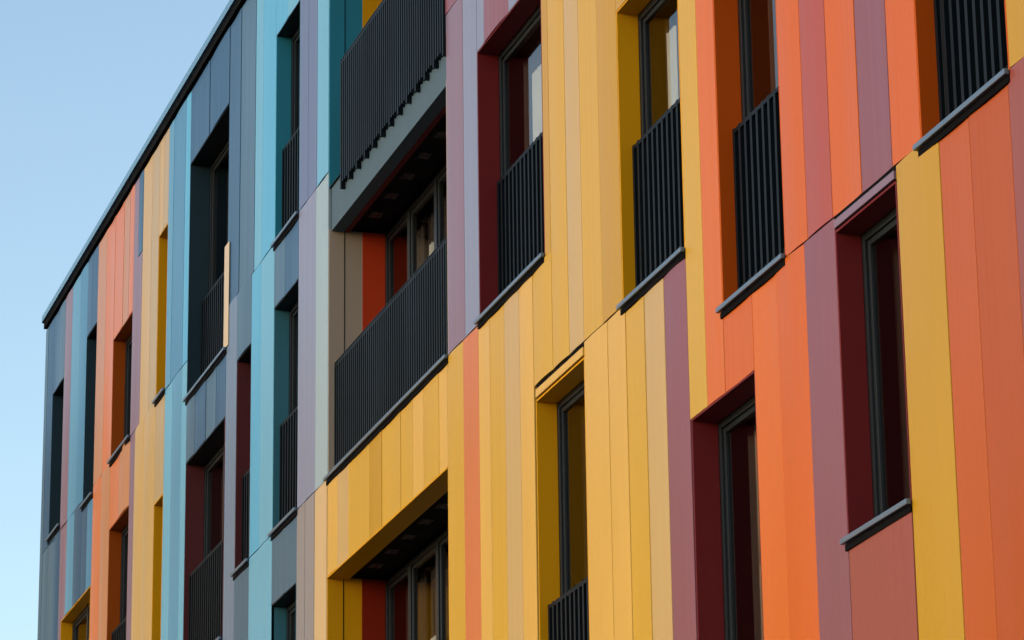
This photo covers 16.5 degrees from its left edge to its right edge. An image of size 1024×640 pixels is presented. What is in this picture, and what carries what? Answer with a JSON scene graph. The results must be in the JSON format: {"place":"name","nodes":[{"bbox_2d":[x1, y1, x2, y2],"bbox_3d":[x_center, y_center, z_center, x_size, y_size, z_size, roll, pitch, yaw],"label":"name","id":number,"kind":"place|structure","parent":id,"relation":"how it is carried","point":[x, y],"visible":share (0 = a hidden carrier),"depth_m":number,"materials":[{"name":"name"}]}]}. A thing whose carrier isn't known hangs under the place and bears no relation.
{"place":"outdoors","nodes":[
{"label":"outdoors","id":0,"kind":"place"},
{"bbox_2d":[0,0,228,639],"label":"sky","id":1,"kind":"structure","parent":0,"point":[85,84],"materials":[{"name":"blue"}]},
{"label":"ground","id":2,"kind":"structure","parent":0,"visible":0},
{"bbox_2d":[37,0,1023,639],"bbox_3d":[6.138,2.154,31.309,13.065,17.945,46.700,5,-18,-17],"label":"apartment building","id":3,"kind":"structure","parent":2,"relation":"on","point":[533,318],"depth_m":28.75,"materials":[{"name":"metal"}]},
{"bbox_2d":[72,587,120,639],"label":"window","id":4,"kind":"structure","parent":3,"relation":"in","point":[81,624],"depth_m":49.89,"materials":[{"name":"black glass"}]},
{"bbox_2d":[120,524,127,622],"bbox_3d":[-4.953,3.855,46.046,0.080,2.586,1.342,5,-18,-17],"label":"window","id":5,"kind":"structure","parent":3,"relation":"in","point":[124,548],"depth_m":46.78,"materials":[{"name":"black glass"}]},
{"bbox_2d":[124,334,221,460],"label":"window","id":6,"kind":"structure","parent":3,"relation":"in","point":[128,362],"depth_m":47.56,"materials":[{"name":"black glass"}]},
{"bbox_2d":[203,444,385,639],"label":"window","id":7,"kind":"structure","parent":3,"relation":"in","point":[214,469],"depth_m":42.33,"materials":[{"name":"black glass"}]},
{"bbox_2d":[209,140,385,308],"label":"window","id":8,"kind":"structure","parent":3,"relation":"in","point":[219,170],"depth_m":43.46,"materials":[{"name":"black glass"}]},
{"bbox_2d":[287,587,385,639],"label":"window","id":9,"kind":"structure","parent":3,"relation":"in","point":[291,609],"depth_m":37.44,"materials":[{"name":"black glass"}]},
{"bbox_2d":[291,26,416,253],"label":"window","id":10,"kind":"structure","parent":3,"relation":"in","point":[295,47],"depth_m":39.27,"materials":[{"name":"black glass"}]},
{"bbox_2d":[289,285,447,542],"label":"window","id":11,"kind":"structure","parent":3,"relation":"in","point":[293,313],"depth_m":38.31,"materials":[{"name":"black glass"}]},
{"bbox_2d":[386,493,559,639],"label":"window","id":12,"kind":"structure","parent":3,"relation":"in","point":[417,595],"depth_m":34.52,"materials":[{"name":"black glass"}]},
{"bbox_2d":[416,6,538,196],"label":"window","id":13,"kind":"structure","parent":3,"relation":"in","point":[445,161],"depth_m":36.16,"materials":[{"name":"metal"}]},
{"bbox_2d":[385,162,578,440],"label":"window","id":14,"kind":"structure","parent":3,"relation":"in","point":[420,230],"depth_m":35.67,"materials":[{"name":"black glass"}]},
{"bbox_2d":[499,0,651,177],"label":"window","id":15,"kind":"structure","parent":3,"relation":"in","point":[520,71],"depth_m":31.28,"materials":[{"name":"clear glass"}]},
{"bbox_2d":[557,380,752,631],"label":"window","id":16,"kind":"structure","parent":3,"relation":"in","point":[573,546],"depth_m":28.75,"materials":[{"name":"black glass"}]},
{"bbox_2d":[638,0,741,136],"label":"window","id":17,"kind":"structure","parent":3,"relation":"in","point":[658,21],"depth_m":27.57,"materials":[{"name":"clear glass"}]},
{"bbox_2d":[718,395,762,639],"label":"window","id":18,"kind":"structure","parent":3,"relation":"in","point":[739,500],"depth_m":25.07,"materials":[{"name":"black glass"}]},
{"bbox_2d":[738,0,891,232],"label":"window","id":19,"kind":"structure","parent":3,"relation":"in","point":[756,18],"depth_m":25.48,"materials":[{"name":"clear glass"}]},
{"bbox_2d":[861,207,909,517],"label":"window","id":20,"kind":"structure","parent":3,"relation":"in","point":[880,256],"depth_m":22.68,"materials":[{"name":"black glass"}]},
{"bbox_2d":[939,0,946,116],"bbox_3d":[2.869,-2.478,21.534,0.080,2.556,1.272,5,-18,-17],"label":"window","id":21,"kind":"structure","parent":3,"relation":"in","point":[939,0],"depth_m":21.83,"materials":[{"name":"black metal"}]}
]}

